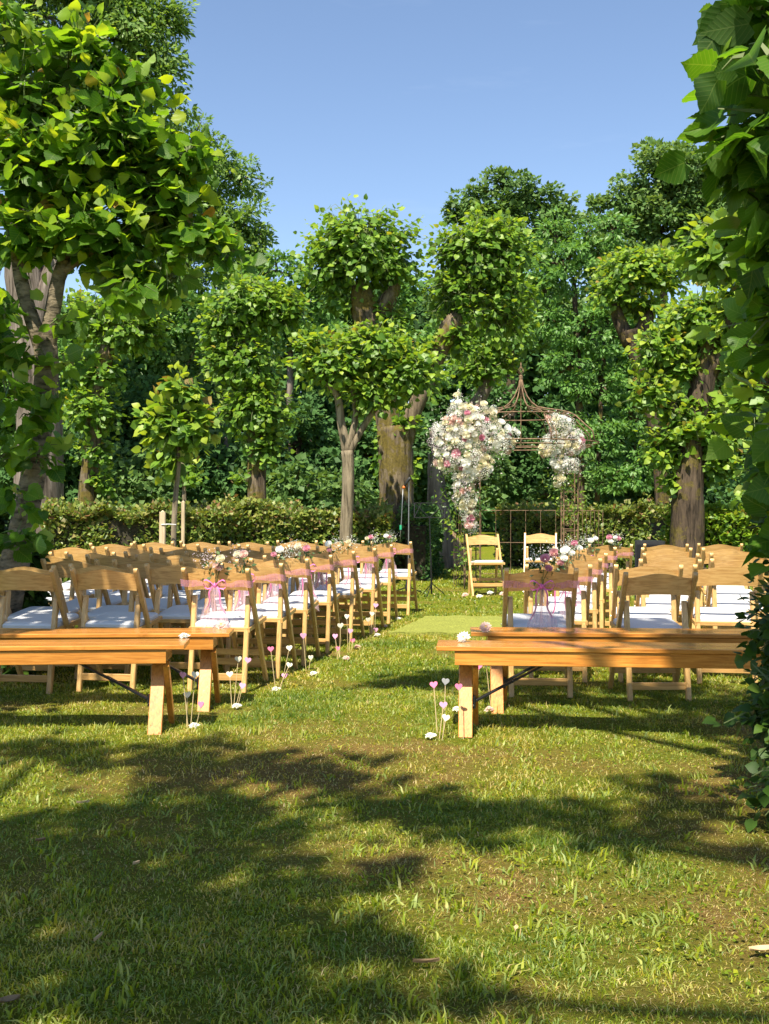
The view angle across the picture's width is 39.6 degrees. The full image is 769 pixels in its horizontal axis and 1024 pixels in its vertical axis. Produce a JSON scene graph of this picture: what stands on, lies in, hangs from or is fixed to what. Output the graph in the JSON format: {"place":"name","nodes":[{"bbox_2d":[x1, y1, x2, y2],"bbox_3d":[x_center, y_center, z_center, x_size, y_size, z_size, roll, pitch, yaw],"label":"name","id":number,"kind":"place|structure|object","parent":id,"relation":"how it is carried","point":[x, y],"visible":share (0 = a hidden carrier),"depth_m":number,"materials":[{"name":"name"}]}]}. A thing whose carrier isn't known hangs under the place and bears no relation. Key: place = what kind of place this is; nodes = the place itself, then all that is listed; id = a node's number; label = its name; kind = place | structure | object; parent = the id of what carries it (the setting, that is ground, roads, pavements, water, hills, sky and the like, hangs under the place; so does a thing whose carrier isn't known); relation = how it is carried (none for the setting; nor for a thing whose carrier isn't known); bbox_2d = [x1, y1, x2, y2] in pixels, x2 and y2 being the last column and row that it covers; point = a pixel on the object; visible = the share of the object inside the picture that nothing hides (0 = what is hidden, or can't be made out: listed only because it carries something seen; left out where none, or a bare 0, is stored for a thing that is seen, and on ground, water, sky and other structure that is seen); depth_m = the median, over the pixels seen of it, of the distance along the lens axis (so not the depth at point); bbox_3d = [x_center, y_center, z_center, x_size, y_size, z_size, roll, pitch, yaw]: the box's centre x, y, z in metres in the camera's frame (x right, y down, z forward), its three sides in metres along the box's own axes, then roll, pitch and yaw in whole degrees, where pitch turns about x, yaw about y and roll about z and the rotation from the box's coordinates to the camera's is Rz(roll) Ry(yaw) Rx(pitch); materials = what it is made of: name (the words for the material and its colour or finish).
{"place":"outdoors","nodes":[
{"label":"outdoors","id":0,"kind":"place"},
{"bbox_2d":[0,0,755,436],"label":"sky","id":1,"kind":"structure","parent":0,"point":[404,102],"materials":[{"name":"blue"}]},
{"bbox_2d":[0,527,768,1023],"bbox_3d":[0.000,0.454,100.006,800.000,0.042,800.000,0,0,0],"label":"ground","id":2,"kind":"structure","parent":0,"point":[470,765],"depth_m":3.77,"materials":[{"name":"green plant"}]},
{"bbox_2d":[0,512,51,674],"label":"ivy","id":3,"kind":"object","parent":2,"relation":"on","point":[33,598],"visible":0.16,"depth_m":8.03,"materials":[{"name":"green plant"}]},
{"bbox_2d":[0,342,61,469],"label":"understorey tree","id":4,"kind":"object","parent":2,"relation":"on","point":[6,431],"visible":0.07,"depth_m":32.38,"materials":[{"name":"green plant"}]},
{"bbox_2d":[0,565,78,680],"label":"folding chair","id":5,"kind":"object","parent":2,"relation":"on","point":[39,609],"visible":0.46,"depth_m":7.43,"materials":[{"name":"brown wood"}]},
{"bbox_2d":[0,569,83,693],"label":"folding chair","id":6,"kind":"object","parent":2,"relation":"on","point":[25,580],"visible":0.81,"depth_m":6.85,"materials":[{"name":"brown wood"}]},
{"bbox_2d":[0,420,134,520],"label":"woodland shrub","id":7,"kind":"object","parent":2,"relation":"on","point":[72,478],"visible":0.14,"depth_m":27.23,"materials":[{"name":"green plant"}]},
{"bbox_2d":[45,554,93,628],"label":"folding chair","id":8,"kind":"object","parent":2,"relation":"on","point":[70,595],"visible":0.2,"depth_m":8.60,"materials":[{"name":"brown wood"}]},
{"bbox_2d":[2,313,142,472],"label":"understorey tree","id":9,"kind":"object","parent":2,"relation":"on","point":[64,385],"visible":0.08,"depth_m":30.25,"materials":[{"name":"green plant"}]},
{"bbox_2d":[40,558,121,611],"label":"folding chair","id":10,"kind":"object","parent":2,"relation":"on","point":[64,572],"visible":0.23,"depth_m":7.92,"materials":[{"name":"brown wood"}]},
{"bbox_2d":[0,639,189,734],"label":"wooden bench","id":11,"kind":"object","parent":2,"relation":"on","point":[156,654],"visible":0.97,"depth_m":5.57,"materials":[{"name":"orange wood"}]},
{"bbox_2d":[0,0,203,549],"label":"ash tree","id":12,"kind":"object","parent":2,"relation":"on","point":[141,25],"visible":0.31,"depth_m":23.49,"materials":[{"name":"plant"}]},
{"bbox_2d":[68,563,153,678],"bbox_3d":[-1.915,0.760,7.572,0.467,0.812,0.521,0,0,9],"label":"folding chair","id":13,"kind":"object","parent":2,"relation":"on","point":[130,607],"visible":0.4,"depth_m":7.39,"materials":[{"name":"brown wood"}]},
{"bbox_2d":[70,567,162,692],"bbox_3d":[-1.760,0.761,7.074,0.467,0.812,0.520,0,0,8],"label":"folding chair","id":14,"kind":"object","parent":2,"relation":"on","point":[110,580],"visible":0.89,"depth_m":6.89,"materials":[{"name":"brown wood"}]},
{"bbox_2d":[0,628,233,711],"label":"wooden bench","id":15,"kind":"object","parent":2,"relation":"on","point":[204,641],"visible":0.7,"depth_m":6.29,"materials":[{"name":"orange wood"}]},
{"bbox_2d":[85,554,152,627],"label":"folding chair","id":16,"kind":"object","parent":2,"relation":"on","point":[106,561],"visible":0.28,"depth_m":8.59,"materials":[{"name":"brown wood"}]},
{"bbox_2d":[57,278,186,505],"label":"lime tree","id":17,"kind":"object","parent":2,"relation":"on","point":[91,418],"visible":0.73,"depth_m":16.86,"materials":[{"name":"green plant"}]},
{"bbox_2d":[0,0,267,613],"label":"lime tree","id":18,"kind":"object","parent":2,"relation":"on","point":[61,154],"visible":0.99,"depth_m":7.65,"materials":[{"name":"green plant"}]},
{"bbox_2d":[0,265,165,562],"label":"lime suckers","id":19,"kind":"object","parent":18,"relation":"attached to","point":[46,406],"visible":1,"depth_m":7.46,"materials":[{"name":"green plant"}]},
{"bbox_2d":[63,357,216,505],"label":"understorey tree","id":20,"kind":"object","parent":2,"relation":"on","point":[130,396],"visible":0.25,"depth_m":28.08,"materials":[{"name":"green plant"}]},
{"bbox_2d":[98,439,195,509],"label":"woodland shrub","id":21,"kind":"object","parent":2,"relation":"on","point":[128,494],"visible":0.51,"depth_m":26.29,"materials":[{"name":"green plant"}]},
{"bbox_2d":[112,559,186,627],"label":"folding chair","id":22,"kind":"object","parent":2,"relation":"on","point":[168,602],"visible":0.34,"depth_m":7.98,"materials":[{"name":"brown wood"}]},
{"bbox_2d":[91,290,221,416],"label":"understorey tree","id":23,"kind":"object","parent":2,"relation":"on","point":[139,360],"visible":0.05,"depth_m":31.29,"materials":[{"name":"green plant"}]},
{"bbox_2d":[130,361,224,546],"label":"lime sapling","id":24,"kind":"object","parent":2,"relation":"on","point":[177,432],"visible":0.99,"depth_m":12.48,"materials":[{"name":"green plant"}]},
{"bbox_2d":[149,554,218,627],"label":"folding chair","id":25,"kind":"object","parent":2,"relation":"on","point":[200,593],"visible":0.27,"depth_m":8.65,"materials":[{"name":"brown wood"}]},
{"bbox_2d":[144,563,225,678],"bbox_3d":[-1.397,0.760,7.585,0.467,0.812,0.520,0,0,8],"label":"folding chair","id":26,"kind":"object","parent":2,"relation":"on","point":[172,574],"visible":0.53,"depth_m":7.42,"materials":[{"name":"brown wood"}]},
{"bbox_2d":[135,335,237,463],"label":"understorey tree","id":27,"kind":"object","parent":2,"relation":"on","point":[206,385],"visible":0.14,"depth_m":29.59,"materials":[{"name":"green plant"}]},
{"bbox_2d":[173,458,209,506],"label":"lime sapling","id":28,"kind":"object","parent":2,"relation":"on","point":[190,479],"visible":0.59,"depth_m":15.71,"materials":[{"name":"green plant"}]},
{"bbox_2d":[152,423,266,520],"bbox_3d":[-4.454,-0.708,27.693,3.959,3.601,2.657,0,0,0],"label":"woodland shrub","id":29,"kind":"object","parent":2,"relation":"on","point":[217,474],"visible":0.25,"depth_m":27.08,"materials":[{"name":"green plant"}]},
{"bbox_2d":[179,559,253,661],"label":"folding chair","id":30,"kind":"object","parent":2,"relation":"on","point":[197,565],"visible":0.25,"depth_m":8.00,"materials":[{"name":"brown wood"}]},
{"bbox_2d":[155,112,278,446],"bbox_3d":[-5.722,-5.519,32.498,5.091,13.160,2.188,0,0,0],"label":"ash tree","id":31,"kind":"object","parent":2,"relation":"on","point":[256,236],"visible":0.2,"depth_m":32.41,"materials":[{"name":"plant"}]},
{"bbox_2d":[40,492,396,582],"bbox_3d":[-2.432,0.433,15.994,5.292,1.447,1.298,0,0,-14],"label":"hedge","id":32,"kind":"object","parent":2,"relation":"on","point":[101,523],"visible":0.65,"depth_m":15.63,"materials":[{"name":"green plant"}]},
{"bbox_2d":[181,567,268,692],"bbox_3d":[-1.049,0.761,7.092,0.467,0.812,0.520,0,0,8],"label":"folding chair","id":33,"kind":"object","parent":2,"relation":"on","point":[247,621],"visible":0.89,"depth_m":6.92,"materials":[{"name":"brown wood"}]},
{"bbox_2d":[212,555,281,647],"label":"folding chair","id":34,"kind":"object","parent":2,"relation":"on","point":[230,560],"visible":0.17,"depth_m":8.68,"materials":[{"name":"brown wood"}]},
{"bbox_2d":[189,258,316,519],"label":"lime tree","id":35,"kind":"object","parent":2,"relation":"on","point":[256,411],"visible":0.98,"depth_m":17.74,"materials":[{"name":"green plant"}]},
{"bbox_2d":[220,562,297,678],"bbox_3d":[-0.888,0.754,7.617,0.467,0.812,0.520,0,0,8],"label":"folding chair","id":36,"kind":"object","parent":2,"relation":"on","point":[280,613],"visible":0.68,"depth_m":7.45,"materials":[{"name":"brown wood"}]},
{"bbox_2d":[246,552,303,636],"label":"folding chair","id":37,"kind":"object","parent":2,"relation":"on","point":[292,588],"visible":0.14,"depth_m":9.31,"materials":[{"name":"brown wood"}]},
{"bbox_2d":[249,558,320,665],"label":"folding chair","id":38,"kind":"object","parent":2,"relation":"on","point":[305,605],"visible":0.62,"depth_m":8.04,"materials":[{"name":"brown wood"}]},
{"bbox_2d":[134,248,453,458],"bbox_3d":[-2.957,-3.159,29.720,9.825,8.475,1.638,0,0,0],"label":"birch tree","id":39,"kind":"object","parent":2,"relation":"on","point":[187,319],"visible":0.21,"depth_m":29.61,"materials":[{"name":"plant"}]},
{"bbox_2d":[271,546,326,619],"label":"folding chair","id":40,"kind":"object","parent":2,"relation":"on","point":[316,551],"visible":0.27,"depth_m":10.01,"materials":[{"name":"brown wood"}]},
{"bbox_2d":[223,397,378,504],"bbox_3d":[-2.074,-0.951,27.715,4.227,4.086,2.131,0,0,-14],"label":"woodland shrub","id":41,"kind":"object","parent":2,"relation":"on","point":[325,452],"visible":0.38,"depth_m":27.45,"materials":[{"name":"green plant"}]},
{"bbox_2d":[266,452,336,520],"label":"woodland shrub","id":42,"kind":"object","parent":2,"relation":"on","point":[305,490],"visible":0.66,"depth_m":25.65,"materials":[{"name":"green plant"}]},
{"bbox_2d":[277,554,341,652],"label":"folding chair","id":43,"kind":"object","parent":2,"relation":"on","point":[329,597],"visible":0.59,"depth_m":8.72,"materials":[{"name":"brown wood"}]},
{"bbox_2d":[278,372,375,463],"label":"understorey tree","id":44,"kind":"object","parent":2,"relation":"on","point":[314,396],"visible":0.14,"depth_m":30.19,"materials":[{"name":"green plant"}]},
{"bbox_2d":[304,551,364,641],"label":"folding chair","id":45,"kind":"object","parent":2,"relation":"on","point":[351,591],"visible":0.6,"depth_m":9.35,"materials":[{"name":"brown wood"}]},
{"bbox_2d":[323,540,370,610],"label":"folding chair","id":46,"kind":"object","parent":2,"relation":"on","point":[360,569],"visible":0.18,"depth_m":11.65,"materials":[{"name":"brown wood"}]},
{"bbox_2d":[316,465,378,511],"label":"woodland shrub","id":47,"kind":"object","parent":2,"relation":"on","point":[366,493],"visible":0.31,"depth_m":26.61,"materials":[{"name":"green plant"}]},
{"bbox_2d":[330,548,384,633],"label":"folding chair","id":48,"kind":"object","parent":2,"relation":"on","point":[373,586],"visible":0.58,"depth_m":10.04,"materials":[{"name":"brown wood"}]},
{"bbox_2d":[0,277,730,532],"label":"wood","id":49,"kind":"object","parent":2,"relation":"on","point":[535,392],"visible":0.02,"depth_m":45.43,"materials":[{"name":"green plant"}]},
{"bbox_2d":[315,416,427,506],"bbox_3d":[-0.275,-0.768,28.601,3.595,3.707,2.175,0,0,-9],"label":"woodland shrub","id":50,"kind":"object","parent":2,"relation":"on","point":[369,433],"visible":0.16,"depth_m":28.35,"materials":[{"name":"green plant"}]},
{"bbox_2d":[285,312,459,567],"bbox_3d":[-0.183,-0.848,15.547,2.519,4.023,1.387,0,0,0],"label":"lime tree","id":51,"kind":"object","parent":2,"relation":"on","point":[356,360],"visible":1,"depth_m":15.29,"materials":[{"name":"green plant"}]},
{"bbox_2d":[348,544,397,623],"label":"folding chair","id":52,"kind":"object","parent":2,"relation":"on","point":[389,579],"visible":0.49,"depth_m":10.84,"materials":[{"name":"brown wood"}]},
{"bbox_2d":[0,657,768,1023],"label":"clover weeds","id":53,"kind":"object","parent":2,"relation":"on","point":[268,1021],"visible":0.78,"depth_m":3.52,"materials":[{"name":"green plant"}]},
{"bbox_2d":[371,541,417,614],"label":"folding chair","id":54,"kind":"object","parent":2,"relation":"on","point":[408,574],"visible":0.68,"depth_m":11.67,"materials":[{"name":"brown wood"}]},
{"bbox_2d":[289,194,549,568],"bbox_3d":[0.539,-2.037,17.463,4.220,6.373,2.126,0,0,0],"label":"lime tree","id":55,"kind":"object","parent":2,"relation":"on","point":[477,257],"visible":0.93,"depth_m":17.28,"materials":[{"name":"green plant"}]},
{"bbox_2d":[392,495,446,580],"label":"hedge","id":56,"kind":"object","parent":2,"relation":"on","point":[419,536],"visible":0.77,"depth_m":16.72,"materials":[{"name":"green plant"}]},
{"bbox_2d":[365,408,496,532],"bbox_3d":[1.194,-0.905,29.644,3.919,3.966,2.236,0,1,-35],"label":"woodland shrub","id":57,"kind":"object","parent":2,"relation":"on","point":[422,453],"visible":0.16,"depth_m":29.25,"materials":[{"name":"green plant"}]},
{"bbox_2d":[388,615,501,634],"bbox_3d":[0.890,1.125,10.509,1.710,0.094,1.300,0,0,0],"label":"turf mat","id":58,"kind":"object","parent":2,"relation":"on","point":[445,625],"visible":0.63,"depth_m":10.42,"materials":[{"name":"green plant"}]},
{"bbox_2d":[421,472,494,535],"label":"woodland shrub","id":59,"kind":"object","parent":2,"relation":"on","point":[486,515],"visible":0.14,"depth_m":29.82,"materials":[{"name":"green plant"}]},
{"bbox_2d":[446,430,519,545],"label":"woodland shrub","id":60,"kind":"object","parent":2,"relation":"on","point":[496,484],"visible":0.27,"depth_m":30.67,"materials":[{"name":"green plant"}]},
{"bbox_2d":[465,534,504,596],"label":"folding chair","id":61,"kind":"object","parent":2,"relation":"on","point":[482,539],"visible":0.98,"depth_m":14.21,"materials":[{"name":"brown wood"}]},
{"bbox_2d":[427,273,550,568],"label":"lime tree","id":62,"kind":"object","parent":2,"relation":"on","point":[486,371],"visible":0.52,"depth_m":19.83,"materials":[{"name":"green plant"}]},
{"bbox_2d":[417,164,588,427],"bbox_3d":[4.192,-5.616,37.257,6.238,13.287,2.951,0,0,0],"label":"oak tree","id":63,"kind":"object","parent":2,"relation":"on","point":[521,202],"visible":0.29,"depth_m":37.32,"materials":[{"name":"green plant"}]},
{"bbox_2d":[458,381,574,515],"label":"understorey tree","id":64,"kind":"object","parent":2,"relation":"on","point":[506,398],"visible":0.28,"depth_m":32.54,"materials":[{"name":"green plant"}]},
{"bbox_2d":[452,363,602,588],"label":"iron arch","id":65,"kind":"structure","parent":2,"relation":"on","point":[521,386],"depth_m":15.66,"materials":[{"name":"metal"}]},
{"bbox_2d":[424,431,490,577],"bbox_3d":[1.048,-0.116,14.997,0.926,2.108,0.717,0,1,-36],"label":"climbing plant","id":66,"kind":"object","parent":65,"relation":"attached to","point":[455,539],"visible":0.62,"depth_m":14.97,"materials":[{"name":"green plant"}]},
{"bbox_2d":[405,371,526,533],"bbox_3d":[1.115,-0.818,14.644,1.539,2.261,1.080,0,0,22],"label":"flower arrangement","id":67,"kind":"object","parent":65,"relation":"attached to","point":[467,433],"visible":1,"depth_m":14.65,"materials":[{"name":"white plant"}]},
{"bbox_2d":[537,458,589,528],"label":"climbing plant","id":68,"kind":"object","parent":65,"relation":"attached to","point":[569,487],"visible":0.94,"depth_m":14.97,"materials":[{"name":"green plant"}]},
{"bbox_2d":[532,406,600,488],"bbox_3d":[2.512,-0.905,14.828,1.015,1.173,0.586,0,0,0],"label":"flower arrangement","id":69,"kind":"object","parent":65,"relation":"attached to","point":[549,451],"visible":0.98,"depth_m":14.84,"materials":[{"name":"beige plant"}]},
{"bbox_2d":[491,430,584,507],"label":"woodland shrub","id":70,"kind":"object","parent":2,"relation":"on","point":[518,492],"visible":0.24,"depth_m":32.19,"materials":[{"name":"green plant"}]},
{"bbox_2d":[501,568,578,697],"bbox_3d":[0.974,0.748,6.802,0.467,0.812,0.521,0,0,2],"label":"folding chair","id":71,"kind":"object","parent":2,"relation":"on","point":[510,618],"visible":0.79,"depth_m":6.59,"materials":[{"name":"brown wood"}]},
{"bbox_2d":[523,533,556,567],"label":"folding chair","id":72,"kind":"object","parent":2,"relation":"on","point":[539,538],"visible":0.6,"depth_m":14.82,"materials":[{"name":"brown wood"}]},
{"bbox_2d":[522,564,591,681],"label":"folding chair","id":73,"kind":"object","parent":2,"relation":"on","point":[582,615],"visible":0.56,"depth_m":7.30,"materials":[{"name":"brown wood"}]},
{"bbox_2d":[538,558,601,627],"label":"folding chair","id":74,"kind":"object","parent":2,"relation":"on","point":[596,572],"visible":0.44,"depth_m":8.04,"materials":[{"name":"brown wood"}]},
{"bbox_2d":[526,454,617,514],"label":"woodland shrub","id":75,"kind":"object","parent":2,"relation":"on","point":[589,493],"visible":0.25,"depth_m":31.39,"materials":[{"name":"green plant"}]},
{"bbox_2d":[552,553,607,627],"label":"folding chair","id":76,"kind":"object","parent":2,"relation":"on","point":[603,586],"visible":0.34,"depth_m":8.88,"materials":[{"name":"brown wood"}]},
{"bbox_2d":[491,492,671,571],"bbox_3d":[3.625,0.379,19.783,1.205,1.483,3.625,0,1,-45],"label":"hedge","id":77,"kind":"object","parent":2,"relation":"on","point":[642,519],"visible":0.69,"depth_m":19.37,"materials":[{"name":"green plant"}]},
{"bbox_2d":[566,547,616,627],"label":"folding chair","id":78,"kind":"object","parent":2,"relation":"on","point":[611,559],"visible":0.32,"depth_m":9.80,"materials":[{"name":"brown wood"}]},
{"bbox_2d":[436,640,763,737],"bbox_3d":[1.377,0.939,5.574,2.200,0.484,0.331,0,0,5],"label":"wooden bench","id":79,"kind":"object","parent":2,"relation":"on","point":[471,656],"visible":0.92,"depth_m":5.50,"materials":[{"name":"orange wood"}]},
{"bbox_2d":[588,544,632,611],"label":"folding chair","id":80,"kind":"object","parent":2,"relation":"on","point":[625,554],"visible":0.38,"depth_m":11.04,"materials":[{"name":"brown wood"}]},
{"bbox_2d":[470,627,752,713],"bbox_3d":[1.604,0.933,6.200,2.200,0.484,0.331,0,0,4],"label":"wooden bench","id":81,"kind":"object","parent":2,"relation":"on","point":[498,676],"visible":0.45,"depth_m":6.12,"materials":[{"name":"orange wood"}]},
{"bbox_2d":[511,205,718,506],"bbox_3d":[5.868,-3.312,27.580,5.478,8.812,3.572,0,0,0],"label":"locust tree","id":82,"kind":"object","parent":2,"relation":"on","point":[578,251],"visible":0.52,"depth_m":26.64,"materials":[{"name":"green plant"}]},
{"bbox_2d":[586,453,671,506],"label":"woodland shrub","id":83,"kind":"object","parent":2,"relation":"on","point":[633,496],"visible":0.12,"depth_m":29.17,"materials":[{"name":"green plant"}]},
{"bbox_2d":[574,240,695,540],"bbox_3d":[4.574,-1.857,18.977,2.238,5.990,1.604,0,0,0],"label":"lime tree","id":84,"kind":"object","parent":2,"relation":"on","point":[628,275],"visible":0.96,"depth_m":18.79,"materials":[{"name":"green plant"}]},
{"bbox_2d":[608,564,683,682],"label":"folding chair","id":85,"kind":"object","parent":2,"relation":"on","point":[651,612],"visible":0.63,"depth_m":7.25,"materials":[{"name":"brown wood"}]},
{"bbox_2d":[608,572,697,701],"bbox_3d":[1.691,0.771,6.780,0.467,0.812,0.520,0,0,0],"label":"folding chair","id":86,"kind":"object","parent":2,"relation":"on","point":[659,584],"visible":0.7,"depth_m":6.57,"materials":[{"name":"brown wood"}]},
{"bbox_2d":[572,136,747,426],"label":"broad tree","id":87,"kind":"object","parent":2,"relation":"on","point":[672,206],"visible":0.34,"depth_m":40.97,"materials":[{"name":"green plant"}]},
{"bbox_2d":[634,559,701,628],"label":"folding chair","id":88,"kind":"object","parent":2,"relation":"on","point":[643,601],"visible":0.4,"depth_m":7.93,"materials":[{"name":"brown wood"}]},
{"bbox_2d":[640,553,699,625],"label":"folding chair","id":89,"kind":"object","parent":2,"relation":"on","point":[689,560],"visible":0.15,"depth_m":8.78,"materials":[{"name":"brown wood"}]},
{"bbox_2d":[615,282,749,566],"bbox_3d":[4.638,-1.157,15.983,2.301,4.634,1.320,0,0,0],"label":"lime tree","id":90,"kind":"object","parent":2,"relation":"on","point":[683,435],"visible":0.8,"depth_m":15.81,"materials":[{"name":"green plant"}]},
{"bbox_2d":[644,411,752,506],"bbox_3d":[9.407,-1.009,29.610,4.761,4.173,2.518,0,0,-13],"label":"woodland shrub","id":91,"kind":"object","parent":2,"relation":"on","point":[710,498],"visible":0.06,"depth_m":29.21,"materials":[{"name":"green plant"}]},
{"bbox_2d":[652,0,768,577],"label":"lime tree","id":92,"kind":"object","parent":2,"relation":"on","point":[726,66],"visible":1,"depth_m":3.34,"materials":[{"name":"green plant"}]},
{"bbox_2d":[659,496,765,568],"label":"hedge","id":93,"kind":"object","parent":2,"relation":"on","point":[725,524],"visible":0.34,"depth_m":16.07,"materials":[{"name":"green plant"}]},
{"bbox_2d":[662,207,768,508],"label":"lime tree","id":94,"kind":"object","parent":2,"relation":"on","point":[705,255],"visible":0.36,"depth_m":10.42,"materials":[{"name":"green plant"}]},
{"bbox_2d":[683,564,762,683],"bbox_3d":[2.323,0.754,7.354,0.467,0.812,0.520,0,0,8],"label":"folding chair","id":95,"kind":"object","parent":2,"relation":"on","point":[717,616],"visible":0.45,"depth_m":7.17,"materials":[{"name":"brown wood"}]},
{"bbox_2d":[699,548,749,606],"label":"folding chair","id":96,"kind":"object","parent":2,"relation":"on","point":[716,553],"visible":0.32,"depth_m":9.72,"materials":[{"name":"brown wood"}]},
{"bbox_2d":[704,470,750,519],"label":"woodland shrub","id":97,"kind":"object","parent":2,"relation":"on","point":[728,497],"visible":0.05,"depth_m":26.61,"materials":[{"name":"green plant"}]},
{"bbox_2d":[702,553,766,628],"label":"folding chair","id":98,"kind":"object","parent":2,"relation":"on","point":[729,593],"visible":0.19,"depth_m":8.81,"materials":[{"name":"brown wood"}]},
{"bbox_2d":[702,413,768,832],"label":"ivy","id":99,"kind":"object","parent":2,"relation":"on","point":[757,712],"visible":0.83,"depth_m":4.21,"materials":[{"name":"green plant"}]},
{"bbox_2d":[704,558,768,628],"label":"folding chair","id":100,"kind":"object","parent":2,"relation":"on","point":[714,601],"visible":0.24,"depth_m":7.96,"materials":[{"name":"brown wood"}]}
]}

